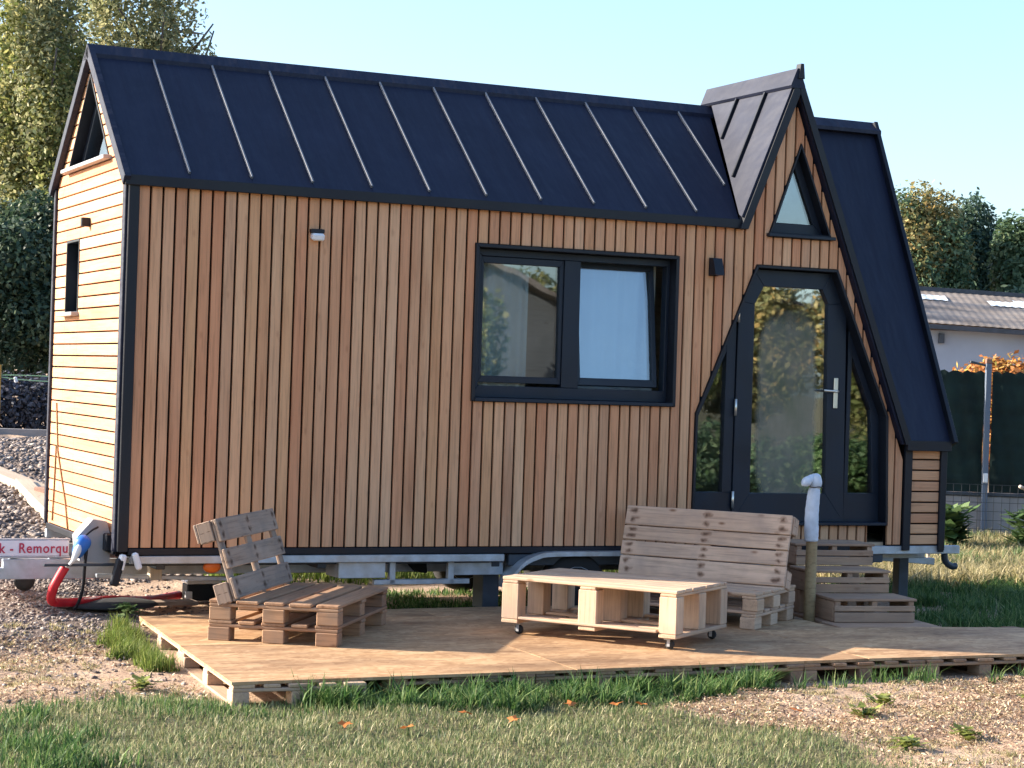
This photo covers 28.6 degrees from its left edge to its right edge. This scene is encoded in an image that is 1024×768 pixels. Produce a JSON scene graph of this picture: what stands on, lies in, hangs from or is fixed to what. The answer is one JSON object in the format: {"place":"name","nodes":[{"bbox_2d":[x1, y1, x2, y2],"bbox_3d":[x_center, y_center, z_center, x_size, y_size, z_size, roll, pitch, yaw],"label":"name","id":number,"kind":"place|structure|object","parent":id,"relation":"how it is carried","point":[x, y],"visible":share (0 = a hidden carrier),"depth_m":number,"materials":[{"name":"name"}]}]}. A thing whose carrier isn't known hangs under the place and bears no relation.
{"place":"outdoors","nodes":[
{"label":"outdoors","id":0,"kind":"place"},
{"bbox_2d":[0,698,146,767],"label":"corner grass","id":1,"kind":"structure","parent":0,"point":[59,759],"depth_m":9.74,"materials":[{"name":"green plant"}]},
{"bbox_2d":[0,578,209,705],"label":"gravel","id":2,"kind":"structure","parent":0,"point":[72,586],"depth_m":14.43,"materials":[{"name":"grey gravel"}]},
{"bbox_2d":[0,435,421,582],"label":"gravel bank","id":3,"kind":"structure","parent":0,"point":[14,514],"depth_m":21.38,"materials":[{"name":"grey gravel"}]},
{"bbox_2d":[0,466,44,486],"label":"lumber beam","id":4,"kind":"structure","parent":3,"relation":"on","point":[8,477],"depth_m":21.90,"materials":[{"name":"beige wood"}]},
{"bbox_2d":[15,479,49,518],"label":"lumber beam","id":5,"kind":"structure","parent":3,"relation":"on","point":[35,499],"depth_m":21.08,"materials":[{"name":"beige wood"}]},
{"bbox_2d":[0,682,663,722],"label":"dark grass","id":6,"kind":"structure","parent":0,"point":[214,707],"depth_m":11.29,"materials":[{"name":"green plant"}]},
{"bbox_2d":[236,585,527,609],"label":"grass","id":7,"kind":"structure","parent":0,"point":[393,597],"depth_m":17.18,"materials":[{"name":"green plant"}]},
{"bbox_2d":[0,688,1003,767],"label":"lawn grass","id":8,"kind":"structure","parent":0,"point":[709,750],"depth_m":10.61,"materials":[{"name":"green plant"}]},
{"bbox_2d":[204,565,818,584],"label":"back grass","id":9,"kind":"structure","parent":0,"point":[365,581],"depth_m":18.41,"materials":[{"name":"green plant"}]},
{"bbox_2d":[0,369,1023,767],"bbox_3d":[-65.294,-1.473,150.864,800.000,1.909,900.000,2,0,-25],"label":"ground","id":10,"kind":"structure","parent":0,"point":[270,697],"depth_m":11.50,"materials":[{"name":"beige gravel"}]},
{"bbox_2d":[0,365,47,397],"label":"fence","id":11,"kind":"object","parent":10,"relation":"on","point":[15,379],"visible":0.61,"depth_m":24.04,"materials":[{"name":"green"}]},
{"bbox_2d":[0,428,51,436],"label":"kerb","id":12,"kind":"structure","parent":10,"relation":"on","point":[26,432],"depth_m":29.31,"materials":[{"name":"concrete"}]},
{"bbox_2d":[0,370,53,429],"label":"stone wall","id":13,"kind":"structure","parent":10,"relation":"on","point":[25,413],"depth_m":30.46,"materials":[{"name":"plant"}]},
{"bbox_2d":[0,184,59,417],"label":"laurel tree","id":14,"kind":"object","parent":10,"relation":"on","point":[26,240],"visible":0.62,"depth_m":38.81,"materials":[{"name":"green plant"}]},
{"bbox_2d":[34,486,49,492],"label":"brown block","id":15,"kind":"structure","parent":10,"relation":"on","point":[41,489],"depth_m":21.13,"materials":[{"name":"brown wood"}]},
{"bbox_2d":[0,0,94,382],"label":"broadleaf tree","id":16,"kind":"object","parent":10,"relation":"on","point":[40,56],"visible":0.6,"depth_m":44.98,"materials":[{"name":"green plant"}]},
{"bbox_2d":[63,597,158,610],"bbox_3d":[-3.046,1.639,15.083,0.780,0.050,0.702,2,0,-25],"label":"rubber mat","id":17,"kind":"object","parent":10,"relation":"on","point":[103,604],"visible":0.75,"depth_m":14.93,"materials":[{"name":"rubber"}]},
{"bbox_2d":[46,567,182,606],"bbox_3d":[-3.057,1.539,15.540,0.188,0.460,2.197,2,0,13],"label":"red conduit","id":18,"kind":"object","parent":10,"relation":"on","point":[54,585],"visible":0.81,"depth_m":14.70,"materials":[{"name":"red plastic"}]},
{"bbox_2d":[108,601,142,616],"bbox_3d":[-2.805,1.655,14.600,0.257,0.145,0.274,2,0,-25],"label":"leafy weed","id":19,"kind":"object","parent":10,"relation":"on","point":[124,607],"visible":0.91,"depth_m":14.56,"materials":[{"name":"green plant"}]},
{"bbox_2d":[96,611,181,672],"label":"side grass","id":20,"kind":"structure","parent":10,"relation":"on","point":[123,638],"depth_m":13.11,"materials":[{"name":"green plant"}]},
{"bbox_2d":[123,674,162,689],"bbox_3d":[-2.211,1.795,11.954,0.210,0.114,0.185,2,0,31],"label":"leafy weed","id":21,"kind":"object","parent":10,"relation":"on","point":[141,681],"visible":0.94,"depth_m":11.94,"materials":[{"name":"green plant"}]},
{"bbox_2d":[70,0,216,67],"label":"birch tree","id":22,"kind":"object","parent":10,"relation":"on","point":[151,38],"visible":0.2,"depth_m":47.66,"materials":[{"name":"green plant"}]},
{"bbox_2d":[153,599,198,605],"bbox_3d":[-2.851,1.723,15.779,0.750,0.030,0.180,2,0,-29],"label":"grey plank","id":23,"kind":"object","parent":10,"relation":"on","point":[173,602],"visible":0.42,"depth_m":15.83,"materials":[{"name":"grey wood"}]},
{"bbox_2d":[181,580,221,600],"bbox_3d":[-2.575,1.688,16.608,0.310,0.200,0.180,2,0,-25],"label":"white box","id":24,"kind":"object","parent":10,"relation":"on","point":[199,590],"visible":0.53,"depth_m":16.54,"materials":[{"name":"plastic"}]},
{"bbox_2d":[338,720,352,727],"bbox_3d":[-0.893,1.823,10.789,0.086,0.015,0.090,12,17,14],"label":"fallen leaf","id":25,"kind":"object","parent":10,"relation":"on","point":[343,723],"visible":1,"depth_m":10.78,"materials":[{"name":"orange plant"}]},
{"bbox_2d":[0,517,959,607],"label":"trailer","id":26,"kind":"object","parent":10,"relation":"on","point":[25,563],"visible":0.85,"depth_m":15.41,"materials":[{"name":"metal"}]},
{"bbox_2d":[66,526,98,610],"bbox_3d":[-3.131,1.345,14.549,0.167,0.625,0.230,2,0,18],"label":"cable bundle","id":27,"kind":"object","parent":26,"relation":"hanging from","point":[81,545],"visible":1,"depth_m":14.50,"materials":[{"name":"blue plastic"}]},
{"bbox_2d":[43,43,957,556],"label":"tiny house","id":28,"kind":"structure","parent":26,"relation":"on","point":[327,311],"depth_m":15.95,"materials":[{"name":"brown wood"}]},
{"bbox_2d":[56,239,82,316],"bbox_3d":[-3.491,-0.849,16.156,0.222,0.613,0.540,2,0,-25],"label":"window","id":29,"kind":"structure","parent":28,"relation":"in","point":[73,261],"depth_m":16.34,"materials":[{"name":"black glass"}]},
{"bbox_2d":[61,73,112,174],"bbox_3d":[-3.257,-2.068,15.731,0.225,0.740,1.510,2,0,-25],"label":"window","id":30,"kind":"structure","parent":28,"relation":"in","point":[90,148],"depth_m":15.99,"materials":[{"name":"black glass"}]},
{"bbox_2d":[470,243,679,406],"bbox_3d":[0.455,-0.458,16.166,1.816,1.231,0.389,2,0,-25],"label":"window","id":31,"kind":"structure","parent":28,"relation":"in","point":[605,346],"depth_m":16.16,"materials":[{"name":"black glass"}]},
{"bbox_2d":[766,144,835,240],"bbox_3d":[2.411,-1.621,16.932,0.660,0.796,0.220,2,0,-25],"label":"window","id":32,"kind":"structure","parent":28,"relation":"in","point":[817,229],"depth_m":16.96,"materials":[{"name":"black glass"}]},
{"bbox_2d":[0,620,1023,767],"bbox_3d":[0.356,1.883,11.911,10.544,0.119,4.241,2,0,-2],"label":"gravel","id":33,"kind":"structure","parent":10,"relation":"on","point":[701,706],"depth_m":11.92,"materials":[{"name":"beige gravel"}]},
{"bbox_2d":[507,715,519,721],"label":"fallen leaf","id":34,"kind":"object","parent":10,"relation":"on","point":[512,718],"visible":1,"depth_m":11.05,"materials":[{"name":"orange plant"}]},
{"bbox_2d":[290,659,797,713],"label":"tall grass","id":35,"kind":"structure","parent":10,"relation":"on","point":[473,693],"depth_m":11.95,"materials":[{"name":"green plant"}]},
{"bbox_2d":[565,700,575,707],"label":"fallen leaf","id":36,"kind":"object","parent":10,"relation":"on","point":[570,703],"visible":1,"depth_m":11.70,"materials":[{"name":"orange plant"}]},
{"bbox_2d":[139,606,1023,706],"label":"terrace","id":37,"kind":"structure","parent":10,"relation":"on","point":[429,645],"depth_m":13.40,"materials":[{"name":"brown wood"}]},
{"bbox_2d":[193,508,387,646],"bbox_3d":[-1.503,1.305,13.834,1.016,0.799,1.347,2,0,10],"label":"pallet bench","id":38,"kind":"object","parent":37,"relation":"on","point":[274,604],"visible":1,"depth_m":13.45,"materials":[{"name":"brown wood"}]},
{"bbox_2d":[501,568,727,648],"bbox_3d":[0.721,1.575,14.136,1.346,0.406,0.892,2,0,29],"label":"coffee table","id":39,"kind":"object","parent":37,"relation":"on","point":[613,600],"visible":1,"depth_m":14.04,"materials":[{"name":"beige wood"}]},
{"bbox_2d":[618,505,798,629],"bbox_3d":[1.396,1.393,15.496,1.398,0.812,0.916,2,0,27],"label":"pallet bench","id":40,"kind":"object","parent":37,"relation":"on","point":[767,593],"visible":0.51,"depth_m":15.61,"materials":[{"name":"wood"}]},
{"bbox_2d":[801,473,822,621],"bbox_3d":[2.315,1.430,15.676,0.193,1.467,0.113,2,0,-25],"label":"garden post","id":41,"kind":"object","parent":37,"relation":"on","point":[813,482],"visible":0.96,"depth_m":15.64,"materials":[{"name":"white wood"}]},
{"bbox_2d":[787,539,940,627],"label":"pallet steps","id":42,"kind":"structure","parent":37,"relation":"on","point":[855,599],"depth_m":15.96,"materials":[{"name":"brown wood"}]},
{"bbox_2d":[681,682,1023,767],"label":"soil crumbs","id":43,"kind":"object","parent":10,"relation":"on","point":[1004,764],"visible":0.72,"depth_m":12.20,"materials":[{"name":"soil"}]},
{"bbox_2d":[846,701,883,718],"bbox_3d":[2.059,1.928,11.774,0.217,0.121,0.218,2,0,29],"label":"leafy weed","id":44,"kind":"object","parent":10,"relation":"on","point":[863,712],"visible":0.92,"depth_m":11.76,"materials":[{"name":"green plant"}]},
{"bbox_2d":[863,692,895,704],"bbox_3d":[2.246,1.945,12.299,0.207,0.116,0.189,2,0,3],"label":"leafy weed","id":45,"kind":"object","parent":10,"relation":"on","point":[882,697],"visible":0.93,"depth_m":12.27,"materials":[{"name":"green plant"}]},
{"bbox_2d":[770,525,1023,589],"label":"dry weeds","id":46,"kind":"object","parent":10,"relation":"on","point":[939,571],"visible":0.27,"depth_m":20.54,"materials":[{"name":"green plant"}]},
{"bbox_2d":[785,662,1023,688],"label":"edge grass","id":47,"kind":"structure","parent":10,"relation":"on","point":[917,675],"depth_m":13.24,"materials":[{"name":"green plant"}]},
{"bbox_2d":[885,734,930,750],"bbox_3d":[2.120,1.944,10.793,0.228,0.118,0.205,2,0,-25],"label":"leafy weed","id":48,"kind":"object","parent":10,"relation":"on","point":[907,741],"visible":0.91,"depth_m":10.78,"materials":[{"name":"green plant"}]},
{"bbox_2d":[816,570,1023,627],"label":"shaded grass","id":49,"kind":"structure","parent":10,"relation":"on","point":[965,605],"depth_m":17.97,"materials":[{"name":"green plant"}]},
{"bbox_2d":[841,527,1023,568],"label":"green weeds","id":50,"kind":"object","parent":10,"relation":"on","point":[970,551],"visible":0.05,"depth_m":22.32,"materials":[{"name":"green plant"}]},
{"bbox_2d":[895,179,978,289],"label":"yellowing tree","id":51,"kind":"object","parent":10,"relation":"on","point":[938,238],"visible":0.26,"depth_m":58.99,"materials":[{"name":"green plant"}]},
{"bbox_2d":[944,502,979,545],"bbox_3d":[4.981,1.704,23.524,0.967,0.728,1.034,2,0,-25],"label":"leafy weed","id":52,"kind":"object","parent":10,"relation":"on","point":[955,521],"visible":0.38,"depth_m":23.28,"materials":[{"name":"green plant"}]},
{"bbox_2d":[948,722,982,740],"bbox_3d":[2.531,1.959,11.205,0.196,0.113,0.232,2,0,15],"label":"leafy weed","id":53,"kind":"object","parent":10,"relation":"on","point":[966,733],"visible":0.95,"depth_m":11.19,"materials":[{"name":"green plant"}]},
{"bbox_2d":[919,286,1023,371],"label":"shed","id":54,"kind":"structure","parent":10,"relation":"on","point":[966,326],"depth_m":45.05,"materials":[{"name":"white"}]},
{"bbox_2d":[953,187,1006,290],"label":"dark tree","id":55,"kind":"object","parent":10,"relation":"on","point":[980,234],"visible":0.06,"depth_m":63.72,"materials":[{"name":"green plant"}]},
{"bbox_2d":[940,358,1023,535],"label":"screen fence","id":56,"kind":"object","parent":10,"relation":"on","point":[968,393],"visible":0.34,"depth_m":25.98,"materials":[{"name":"fabric"}]},
{"bbox_2d":[946,483,1021,538],"bbox_3d":[6.547,1.690,24.841,4.618,1.000,0.035,2,0,1],"label":"wire fence","id":57,"kind":"object","parent":10,"relation":"on","point":[993,511],"visible":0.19,"depth_m":24.84,"materials":[{"name":"grey metal"}]},
{"bbox_2d":[952,350,1023,492],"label":"autumn shrub","id":58,"kind":"object","parent":10,"relation":"on","point":[1002,366],"visible":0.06,"depth_m":29.84,"materials":[{"name":"orange plant"}]},
{"bbox_2d":[986,208,1023,292],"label":"green tree","id":59,"kind":"object","parent":10,"relation":"on","point":[1007,260],"visible":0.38,"depth_m":60.34,"materials":[{"name":"green plant"}]},
{"bbox_2d":[999,284,1023,292],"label":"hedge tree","id":60,"kind":"object","parent":10,"relation":"on","point":[1018,289],"depth_m":57.85,"materials":[{"name":"green plant"}]},
{"bbox_2d":[999,504,1023,545],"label":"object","id":61,"kind":"object","parent":10,"relation":"on","point":[1019,535],"visible":0.95,"depth_m":23.87,"materials":[{"name":"green plant"}]},
{"bbox_2d":[0,0,1023,365],"label":"sky","id":62,"kind":"structure","parent":0,"point":[942,81],"materials":[{"name":"blue"}]}
]}

